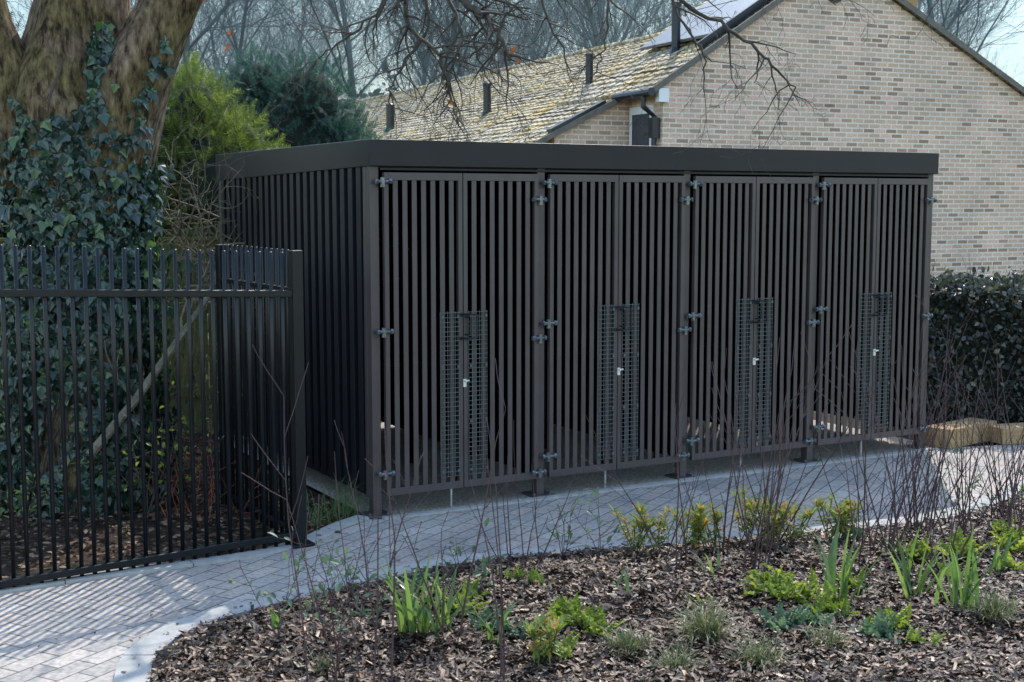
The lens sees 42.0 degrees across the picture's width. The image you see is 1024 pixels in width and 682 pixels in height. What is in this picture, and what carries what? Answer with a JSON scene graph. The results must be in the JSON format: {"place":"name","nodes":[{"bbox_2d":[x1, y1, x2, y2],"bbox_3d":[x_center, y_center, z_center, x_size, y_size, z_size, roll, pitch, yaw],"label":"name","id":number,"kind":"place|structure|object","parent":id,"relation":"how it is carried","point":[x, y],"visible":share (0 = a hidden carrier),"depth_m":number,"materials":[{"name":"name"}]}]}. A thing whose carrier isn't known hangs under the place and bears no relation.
{"place":"outdoors","nodes":[
{"label":"outdoors","id":0,"kind":"place"},
{"bbox_2d":[337,39,649,142],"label":"terrace roof","id":1,"kind":"structure","parent":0,"point":[542,111],"depth_m":26.06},
{"bbox_2d":[0,343,1000,678],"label":"soil ground","id":2,"kind":"structure","parent":0,"point":[34,563],"depth_m":7.28,"materials":[{"name":"brown soil"}]},
{"bbox_2d":[0,447,62,534],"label":"green shrub","id":3,"kind":"object","parent":2,"relation":"on","point":[20,492],"visible":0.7,"depth_m":6.99,"materials":[{"name":"green plant"}]},
{"bbox_2d":[0,210,219,437],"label":"wooden boundary fence","id":4,"kind":"object","parent":2,"relation":"on","point":[184,377],"visible":0.07,"depth_m":10.18,"materials":[{"name":"wood"}]},
{"bbox_2d":[5,185,258,461],"bbox_3d":[-2.520,-0.080,8.446,1.930,1.913,1.644,-5,8,-40],"label":"green shrub","id":5,"kind":"object","parent":2,"relation":"on","point":[196,385],"visible":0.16,"depth_m":8.75,"materials":[{"name":"green plant"}]},
{"bbox_2d":[70,375,218,514],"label":"green shrub","id":6,"kind":"object","parent":2,"relation":"on","point":[162,454],"visible":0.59,"depth_m":7.47,"materials":[{"name":"green plant"}]},
{"bbox_2d":[114,375,224,508],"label":"green shrub","id":7,"kind":"object","parent":2,"relation":"on","point":[175,445],"visible":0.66,"depth_m":7.56,"materials":[{"name":"green plant"}]},
{"bbox_2d":[0,515,369,593],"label":"path kerb","id":8,"kind":"structure","parent":2,"relation":"on","point":[325,531],"depth_m":6.45,"materials":[{"name":"concrete"}]},
{"bbox_2d":[0,244,315,588],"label":"metal railing","id":9,"kind":"object","parent":8,"relation":"on","point":[291,291],"visible":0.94,"depth_m":6.47,"materials":[{"name":"metal"}]},
{"bbox_2d":[133,420,268,527],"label":"orange dogwood shrub","id":10,"kind":"object","parent":2,"relation":"on","point":[198,486],"visible":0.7,"depth_m":7.40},
{"bbox_2d":[151,48,289,387],"bbox_3d":[-2.619,-0.925,11.161,2.004,3.126,1.564,0,6,0],"label":"light green conifer","id":11,"kind":"object","parent":2,"relation":"on","point":[248,135],"visible":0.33,"depth_m":10.74,"materials":[{"name":"green plant"}]},
{"bbox_2d":[208,37,400,148],"bbox_3d":[-2.136,-1.220,12.709,2.512,3.392,2.346,0,6,0],"label":"dark conifer","id":12,"kind":"object","parent":2,"relation":"on","point":[312,119],"visible":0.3,"depth_m":12.56,"materials":[{"name":"green plant"}]},
{"bbox_2d":[306,475,369,518],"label":"grass tuft","id":13,"kind":"object","parent":2,"relation":"on","point":[346,509],"visible":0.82,"depth_m":7.52,"materials":[{"name":"green plant"}]},
{"bbox_2d":[0,0,948,523],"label":"ivy clad tree","id":14,"kind":"object","parent":2,"relation":"on","point":[84,90],"visible":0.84,"depth_m":7.50,"materials":[{"name":"green plant"}]},
{"bbox_2d":[78,233,257,457],"bbox_3d":[-1.987,0.000,7.693,1.134,1.246,0.378,-3,7,-28],"label":"leaning dead branch","id":15,"kind":"object","parent":14,"relation":"attached to","point":[146,386],"visible":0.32,"depth_m":7.60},
{"bbox_2d":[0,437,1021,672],"bbox_3d":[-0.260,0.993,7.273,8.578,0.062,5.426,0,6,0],"label":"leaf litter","id":16,"kind":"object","parent":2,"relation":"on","point":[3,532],"visible":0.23,"depth_m":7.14,"materials":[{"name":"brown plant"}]},
{"bbox_2d":[155,77,411,383],"bbox_3d":[-1.777,-0.757,9.357,2.068,2.228,1.793,-1,6,-10],"label":"bare shrub","id":17,"kind":"object","parent":16,"relation":"on","point":[205,252],"visible":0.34,"depth_m":9.22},
{"bbox_2d":[113,481,1023,681],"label":"bed kerb","id":18,"kind":"structure","parent":2,"relation":"on","point":[141,652],"depth_m":5.82,"materials":[{"name":"concrete"}]},
{"bbox_2d":[218,417,938,518],"bbox_3d":[0.443,0.739,9.752,4.450,0.001,2.955,-3,7,-29],"label":"gravel pad","id":19,"kind":"object","parent":2,"relation":"on","point":[436,500],"visible":0.2,"depth_m":8.71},
{"bbox_2d":[215,139,938,518],"bbox_3d":[0.432,-0.286,9.543,4.382,2.090,2.851,-3,7,-29],"label":"bike storage shelter","id":20,"kind":"object","parent":19,"relation":"on","point":[631,295],"visible":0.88,"depth_m":8.35,"materials":[{"name":"metal"}]},
{"bbox_2d":[382,172,462,495],"bbox_3d":[-0.496,-0.039,7.480,0.480,1.797,0.030,-3,7,-29],"label":"door","id":21,"kind":"structure","parent":20,"relation":"in","point":[395,176],"depth_m":7.46,"materials":[{"name":"metal"}]},
{"bbox_2d":[462,173,537,486],"bbox_3d":[-0.067,-0.064,7.720,0.492,1.797,0.030,-3,7,-29],"label":"door","id":22,"kind":"structure","parent":20,"relation":"in","point":[473,177],"depth_m":7.71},
{"bbox_2d":[547,174,618,476],"bbox_3d":[0.425,-0.093,7.997,0.480,1.797,0.030,-3,7,-29],"label":"door","id":23,"kind":"structure","parent":20,"relation":"in","point":[567,178],"depth_m":7.98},
{"bbox_2d":[616,175,685,468],"bbox_3d":[0.854,-0.118,8.238,0.492,1.797,0.030,-3,7,-29],"label":"door","id":24,"kind":"structure","parent":20,"relation":"in","point":[664,459],"depth_m":8.23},
{"bbox_2d":[689,176,755,459],"bbox_3d":[1.347,-0.147,8.515,0.480,1.797,0.030,-3,7,-29],"label":"door","id":25,"kind":"structure","parent":20,"relation":"in","point":[750,213],"depth_m":8.49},
{"bbox_2d":[751,177,814,452],"bbox_3d":[1.775,-0.172,8.756,0.492,1.797,0.030,-3,7,-29],"label":"door","id":26,"kind":"structure","parent":20,"relation":"in","point":[808,215],"depth_m":8.75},
{"bbox_2d":[815,178,877,445],"bbox_3d":[2.268,-0.201,9.033,0.480,1.797,0.030,-3,7,-29],"label":"door","id":27,"kind":"structure","parent":20,"relation":"in","point":[871,200],"depth_m":9.01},
{"bbox_2d":[870,178,929,438],"bbox_3d":[2.696,-0.226,9.274,0.492,1.797,0.030,-3,7,-29],"label":"door","id":28,"kind":"structure","parent":20,"relation":"in","point":[925,183],"depth_m":9.27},
{"bbox_2d":[146,493,1023,681],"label":"mulch bed","id":29,"kind":"object","parent":2,"relation":"on","point":[251,648],"visible":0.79,"depth_m":5.25,"materials":[{"name":"brown wood"}]},
{"bbox_2d":[228,527,317,641],"bbox_3d":[-0.923,0.950,5.162,0.262,0.421,0.265,4,7,33],"label":"shrub sapling","id":30,"kind":"object","parent":29,"relation":"on","point":[273,595],"visible":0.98,"depth_m":5.16,"materials":[{"name":"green plant"}]},
{"bbox_2d":[241,344,375,681],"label":"dogwood shrub","id":31,"kind":"object","parent":29,"relation":"on","point":[334,639],"visible":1,"depth_m":4.65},
{"bbox_2d":[267,532,357,614],"bbox_3d":[-0.798,0.959,5.476,0.232,0.379,0.335,5,8,39],"label":"shrub sapling","id":32,"kind":"object","parent":29,"relation":"on","point":[329,570],"visible":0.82,"depth_m":5.50,"materials":[{"name":"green plant"}]},
{"bbox_2d":[312,540,376,603],"bbox_3d":[-0.708,0.986,5.622,0.301,0.315,0.179,0,6,0],"label":"shrub sapling","id":33,"kind":"object","parent":29,"relation":"on","point":[374,575],"visible":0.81,"depth_m":5.64,"materials":[{"name":"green plant"}]},
{"bbox_2d":[303,568,392,647],"bbox_3d":[-0.639,1.003,5.014,0.371,0.347,0.197,5,8,40],"label":"shrub sapling","id":34,"kind":"object","parent":29,"relation":"on","point":[337,587],"visible":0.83,"depth_m":5.04,"materials":[{"name":"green plant"}]},
{"bbox_2d":[334,380,394,681],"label":"dogwood shrub","id":35,"kind":"object","parent":29,"relation":"on","point":[375,628],"visible":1,"depth_m":4.64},
{"bbox_2d":[334,420,430,602],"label":"dogwood shrub","id":36,"kind":"object","parent":29,"relation":"on","point":[392,558],"visible":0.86,"depth_m":5.67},
{"bbox_2d":[367,548,449,638],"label":"daffodil plant","id":37,"kind":"object","parent":29,"relation":"on","point":[408,617],"visible":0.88,"depth_m":5.19,"materials":[{"name":"green plant"}]},
{"bbox_2d":[392,566,475,631],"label":"daffodil plant","id":38,"kind":"object","parent":29,"relation":"on","point":[447,609],"visible":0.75,"depth_m":5.25,"materials":[{"name":"green plant"}]},
{"bbox_2d":[364,358,512,640],"bbox_3d":[-0.289,0.627,5.048,0.571,1.091,0.169,-3,6,-23],"label":"dogwood shrub","id":39,"kind":"object","parent":29,"relation":"on","point":[437,617],"visible":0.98,"depth_m":5.10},
{"bbox_2d":[440,518,492,573],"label":"shrub sapling","id":40,"kind":"object","parent":29,"relation":"on","point":[486,522],"visible":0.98,"depth_m":6.18,"materials":[{"name":"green plant"}]},
{"bbox_2d":[445,587,489,615],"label":"primrose plant","id":41,"kind":"object","parent":29,"relation":"on","point":[454,606],"visible":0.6,"depth_m":5.49,"materials":[{"name":"green plant"}]},
{"bbox_2d":[469,409,504,679],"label":"dogwood shrub","id":42,"kind":"object","parent":29,"relation":"on","point":[502,660],"visible":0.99,"depth_m":4.69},
{"bbox_2d":[465,602,516,630],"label":"foxglove plant","id":43,"kind":"object","parent":29,"relation":"on","point":[488,614],"visible":0.63,"depth_m":5.29,"materials":[{"name":"green plant"}]},
{"bbox_2d":[474,550,507,588],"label":"shrub sapling","id":44,"kind":"object","parent":29,"relation":"on","point":[485,572],"visible":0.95,"depth_m":5.76,"materials":[{"name":"green plant"}]},
{"bbox_2d":[469,601,518,645],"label":"daffodil plant","id":45,"kind":"object","parent":29,"relation":"on","point":[489,634],"visible":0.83,"depth_m":5.11,"materials":[{"name":"green plant"}]},
{"bbox_2d":[464,455,538,570],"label":"dogwood shrub","id":46,"kind":"object","parent":29,"relation":"on","point":[508,522],"visible":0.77,"depth_m":6.14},
{"bbox_2d":[513,420,575,569],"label":"dogwood shrub","id":47,"kind":"object","parent":29,"relation":"on","point":[540,560],"visible":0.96,"depth_m":6.21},
{"bbox_2d":[524,613,567,670],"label":"spurge plant","id":48,"kind":"object","parent":29,"relation":"on","point":[549,626],"visible":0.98,"depth_m":4.85,"materials":[{"name":"green plant"}]},
{"bbox_2d":[530,630,579,660],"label":"primrose plant","id":49,"kind":"object","parent":29,"relation":"on","point":[568,645],"visible":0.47,"depth_m":4.96,"materials":[{"name":"green plant"}]},
{"bbox_2d":[546,488,589,558],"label":"shrub sapling","id":50,"kind":"object","parent":29,"relation":"on","point":[569,533],"visible":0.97,"depth_m":6.49,"materials":[{"name":"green plant"}]},
{"bbox_2d":[546,592,603,630],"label":"primrose plant","id":51,"kind":"object","parent":29,"relation":"on","point":[569,610],"visible":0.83,"depth_m":5.34,"materials":[{"name":"green plant"}]},
{"bbox_2d":[570,487,618,561],"bbox_3d":[0.398,0.872,6.413,0.260,0.400,0.172,-5,8,-42],"label":"shrub sapling","id":52,"kind":"object","parent":29,"relation":"on","point":[594,492],"visible":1,"depth_m":6.41,"materials":[{"name":"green plant"}]},
{"bbox_2d":[572,603,624,636],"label":"primrose plant","id":53,"kind":"object","parent":29,"relation":"on","point":[591,623],"visible":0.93,"depth_m":5.23,"materials":[{"name":"green plant"}]},
{"bbox_2d":[589,620,663,661],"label":"grass tuft","id":54,"kind":"object","parent":29,"relation":"on","point":[627,643],"visible":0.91,"depth_m":5.04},
{"bbox_2d":[609,504,657,551],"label":"spurge plant","id":55,"kind":"object","parent":29,"relation":"on","point":[634,527],"visible":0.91,"depth_m":6.50,"materials":[{"name":"green plant"}]},
{"bbox_2d":[579,394,716,571],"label":"dogwood shrub","id":56,"kind":"object","parent":29,"relation":"on","point":[677,517],"visible":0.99,"depth_m":6.09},
{"bbox_2d":[631,500,681,555],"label":"spurge plant","id":57,"kind":"object","parent":29,"relation":"on","point":[661,524],"visible":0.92,"depth_m":6.47,"materials":[{"name":"green plant"}]},
{"bbox_2d":[639,634,710,672],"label":"grass tuft","id":58,"kind":"object","parent":29,"relation":"on","point":[677,660],"visible":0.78,"depth_m":4.88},
{"bbox_2d":[673,499,711,550],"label":"spurge plant","id":59,"kind":"object","parent":29,"relation":"on","point":[697,519],"visible":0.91,"depth_m":6.49,"materials":[{"name":"green plant"}]},
{"bbox_2d":[651,594,748,646],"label":"grass tuft","id":60,"kind":"object","parent":29,"relation":"on","point":[709,628],"visible":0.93,"depth_m":5.12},
{"bbox_2d":[689,500,727,552],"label":"spurge plant","id":61,"kind":"object","parent":29,"relation":"on","point":[718,518],"visible":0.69,"depth_m":6.58,"materials":[{"name":"green plant"}]},
{"bbox_2d":[676,362,757,555],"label":"dogwood shrub","id":62,"kind":"object","parent":29,"relation":"on","point":[724,526],"visible":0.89,"depth_m":6.38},
{"bbox_2d":[730,487,769,543],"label":"spurge plant","id":63,"kind":"object","parent":29,"relation":"on","point":[738,514],"visible":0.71,"depth_m":6.73,"materials":[{"name":"green plant"}]},
{"bbox_2d":[708,627,802,674],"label":"grass tuft","id":64,"kind":"object","parent":29,"relation":"on","point":[755,653],"visible":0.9,"depth_m":4.90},
{"bbox_2d":[742,495,795,549],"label":"spurge plant","id":65,"kind":"object","parent":29,"relation":"on","point":[780,513],"visible":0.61,"depth_m":6.60,"materials":[{"name":"green plant"}]},
{"bbox_2d":[740,562,818,598],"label":"primrose plant","id":66,"kind":"object","parent":29,"relation":"on","point":[768,580],"visible":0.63,"depth_m":5.74,"materials":[{"name":"green plant"}]},
{"bbox_2d":[707,320,854,571],"bbox_3d":[1.205,0.495,6.110,0.558,1.154,0.685,3,7,26],"label":"dogwood shrub","id":67,"kind":"object","parent":29,"relation":"on","point":[768,518],"visible":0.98,"depth_m":6.10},
{"bbox_2d":[750,601,822,634],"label":"foxglove plant","id":68,"kind":"object","parent":29,"relation":"on","point":[786,620],"visible":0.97,"depth_m":5.26,"materials":[{"name":"green plant"}]},
{"bbox_2d":[756,581,827,602],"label":"primrose plant","id":69,"kind":"object","parent":29,"relation":"on","point":[795,593],"visible":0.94,"depth_m":5.61,"materials":[{"name":"green plant"}]},
{"bbox_2d":[771,502,818,546],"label":"spurge plant","id":70,"kind":"object","parent":29,"relation":"on","point":[796,531],"visible":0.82,"depth_m":6.67,"materials":[{"name":"green plant"}]},
{"bbox_2d":[717,334,895,542],"bbox_3d":[1.426,0.507,6.600,0.338,1.084,0.850,-5,8,-42],"label":"dogwood shrub","id":71,"kind":"object","parent":29,"relation":"on","point":[783,451],"visible":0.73,"depth_m":6.65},
{"bbox_2d":[789,603,837,626],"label":"foxglove plant","id":72,"kind":"object","parent":29,"relation":"on","point":[810,617],"visible":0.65,"depth_m":5.28,"materials":[{"name":"green plant"}]},
{"bbox_2d":[795,585,859,619],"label":"primrose plant","id":73,"kind":"object","parent":29,"relation":"on","point":[823,601],"visible":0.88,"depth_m":5.50,"materials":[{"name":"green plant"}]},
{"bbox_2d":[802,613,853,652],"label":"grass tuft","id":74,"kind":"object","parent":29,"relation":"on","point":[832,639],"visible":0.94,"depth_m":5.06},
{"bbox_2d":[810,492,854,540],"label":"spurge plant","id":75,"kind":"object","parent":29,"relation":"on","point":[820,503],"visible":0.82,"depth_m":6.73,"materials":[{"name":"green plant"}]},
{"bbox_2d":[826,497,864,541],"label":"spurge plant","id":76,"kind":"object","parent":29,"relation":"on","point":[853,503],"visible":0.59,"depth_m":6.76,"materials":[{"name":"green plant"}]},
{"bbox_2d":[802,517,892,606],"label":"daffodil plant","id":77,"kind":"object","parent":29,"relation":"on","point":[830,565],"visible":0.77,"depth_m":5.66,"materials":[{"name":"green plant"}]},
{"bbox_2d":[842,611,909,643],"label":"foxglove plant","id":78,"kind":"object","parent":29,"relation":"on","point":[879,627],"visible":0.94,"depth_m":5.21,"materials":[{"name":"green plant"}]},
{"bbox_2d":[811,315,945,564],"bbox_3d":[1.731,0.476,6.226,0.558,1.172,0.482,3,7,27],"label":"dogwood shrub","id":79,"kind":"object","parent":29,"relation":"on","point":[863,534],"visible":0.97,"depth_m":6.27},
{"bbox_2d":[865,603,919,629],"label":"primrose plant","id":80,"kind":"object","parent":29,"relation":"on","point":[902,617],"visible":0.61,"depth_m":5.34,"materials":[{"name":"green plant"}]},
{"bbox_2d":[810,299,976,556],"bbox_3d":[1.920,0.415,6.428,0.774,1.259,0.656,5,8,39],"label":"dogwood shrub","id":81,"kind":"object","parent":29,"relation":"on","point":[894,529],"visible":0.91,"depth_m":6.39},
{"bbox_2d":[889,534,937,558],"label":"primrose plant","id":82,"kind":"object","parent":29,"relation":"on","point":[922,545],"visible":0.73,"depth_m":6.35,"materials":[{"name":"green plant"}]},
{"bbox_2d":[885,527,963,599],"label":"daffodil plant","id":83,"kind":"object","parent":29,"relation":"on","point":[905,579],"visible":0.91,"depth_m":5.76,"materials":[{"name":"green plant"}]},
{"bbox_2d":[906,626,945,649],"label":"primrose plant","id":84,"kind":"object","parent":29,"relation":"on","point":[912,636],"visible":0.9,"depth_m":5.11,"materials":[{"name":"green plant"}]},
{"bbox_2d":[850,367,1023,561],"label":"dogwood shrub","id":85,"kind":"object","parent":29,"relation":"on","point":[931,544],"visible":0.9,"depth_m":6.22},
{"bbox_2d":[907,447,984,522],"bbox_3d":[2.405,0.798,7.185,0.281,0.407,0.532,-2,6,-21],"label":"shrub sapling","id":86,"kind":"object","parent":29,"relation":"on","point":[955,500],"visible":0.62,"depth_m":7.20,"materials":[{"name":"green plant"}]},
{"bbox_2d":[884,292,1015,530],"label":"dogwood shrub","id":87,"kind":"object","parent":29,"relation":"on","point":[915,517],"visible":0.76,"depth_m":6.99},
{"bbox_2d":[889,330,1020,537],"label":"dogwood shrub","id":88,"kind":"object","parent":29,"relation":"on","point":[964,527],"visible":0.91,"depth_m":6.71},
{"bbox_2d":[928,526,988,557],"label":"primrose plant","id":89,"kind":"object","parent":29,"relation":"on","point":[959,541],"visible":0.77,"depth_m":6.34,"materials":[{"name":"green plant"}]},
{"bbox_2d":[927,525,995,609],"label":"daffodil plant","id":90,"kind":"object","parent":29,"relation":"on","point":[956,576],"visible":0.86,"depth_m":5.53,"materials":[{"name":"green plant"}]},
{"bbox_2d":[933,314,1023,518],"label":"dogwood shrub","id":91,"kind":"object","parent":29,"relation":"on","point":[999,496],"visible":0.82,"depth_m":7.22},
{"bbox_2d":[940,374,1023,539],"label":"dogwood shrub","id":92,"kind":"object","parent":29,"relation":"on","point":[1013,506],"visible":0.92,"depth_m":6.63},
{"bbox_2d":[954,584,1023,625],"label":"grass tuft","id":93,"kind":"object","parent":29,"relation":"on","point":[994,607],"visible":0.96,"depth_m":5.39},
{"bbox_2d":[983,529,1017,575],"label":"daffodil plant","id":94,"kind":"object","parent":29,"relation":"on","point":[997,558],"visible":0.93,"depth_m":6.11,"materials":[{"name":"green plant"}]},
{"bbox_2d":[990,525,1023,552],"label":"primrose plant","id":95,"kind":"object","parent":29,"relation":"on","point":[1019,544],"visible":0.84,"depth_m":6.49,"materials":[{"name":"green plant"}]},
{"bbox_2d":[382,447,938,519],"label":"shelter kerb","id":96,"kind":"structure","parent":2,"relation":"on","point":[414,514],"depth_m":8.19,"materials":[{"name":"concrete"}]},
{"bbox_2d":[925,255,1023,425],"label":"clipped hedge","id":97,"kind":"object","parent":2,"relation":"on","point":[999,306],"visible":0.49,"depth_m":10.46,"materials":[{"name":"green plant"}]},
{"bbox_2d":[925,417,1023,448],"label":"rocks","id":98,"kind":"object","parent":2,"relation":"on","point":[1017,431],"visible":0.71,"depth_m":9.65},
{"bbox_2d":[0,444,1023,681],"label":"paved path","id":99,"kind":"structure","parent":0,"point":[116,619],"depth_m":6.71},
{"bbox_2d":[6,0,1023,102],"label":"sky","id":100,"kind":"structure","parent":0,"point":[1003,58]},
{"label":"ground","id":101,"kind":"structure","parent":0,"visible":0},
{"bbox_2d":[7,0,1023,109],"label":"woodland","id":102,"kind":"object","parent":101,"relation":"on","point":[265,24],"visible":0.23,"depth_m":57.27,"materials":[{"name":"plant"}]},
{"bbox_2d":[544,99,629,144],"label":"terrace walls","id":103,"kind":"structure","parent":101,"relation":"on","point":[609,126],"depth_m":20.49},
{"bbox_2d":[349,32,659,103],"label":"ridge tiles","id":104,"kind":"object","parent":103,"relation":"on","point":[628,41],"visible":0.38,"depth_m":29.55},
{"bbox_2d":[384,0,681,145],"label":"gutters and downpipes","id":105,"kind":"object","parent":103,"relation":"attached to","point":[654,128],"visible":0.59,"depth_m":20.96,"materials":[{"name":"black plastic"}]},
{"bbox_2d":[546,0,770,133],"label":"dark flashing","id":106,"kind":"object","parent":103,"relation":"on","point":[735,20],"visible":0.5,"depth_m":20.25,"materials":[{"name":"black plastic"}]},
{"bbox_2d":[535,0,1023,142],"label":"verge boards","id":107,"kind":"object","parent":103,"relation":"on","point":[774,4],"visible":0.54,"depth_m":20.24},
{"bbox_2d":[630,0,1023,282],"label":"gable walls","id":108,"kind":"structure","parent":101,"relation":"on","point":[960,112],"depth_m":21.36,"materials":[{"name":"brick"}]},
{"bbox_2d":[629,88,668,145],"bbox_3d":[2.023,-2.668,20.200,0.170,2.220,1.050,-3,7,-24],"label":"window frame","id":109,"kind":"object","parent":108,"relation":"attached to","point":[662,94],"visible":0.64,"depth_m":20.05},
{"bbox_2d":[632,113,648,145],"bbox_3d":[1.957,-2.565,20.369,0.011,1.780,0.510,-3,7,-25],"label":"window glass","id":110,"kind":"object","parent":109,"relation":"in","point":[640,136],"visible":0.21,"depth_m":20.28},
{"bbox_2d":[556,0,1023,105],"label":"roof","id":111,"kind":"structure","parent":108,"relation":"on","point":[627,69],"depth_m":21.38,"materials":[{"name":"tile"}]},
{"bbox_2d":[640,0,756,49],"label":"solar panels","id":112,"kind":"object","parent":111,"relation":"on","point":[727,7],"visible":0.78,"depth_m":21.33,"materials":[{"name":"glass"}]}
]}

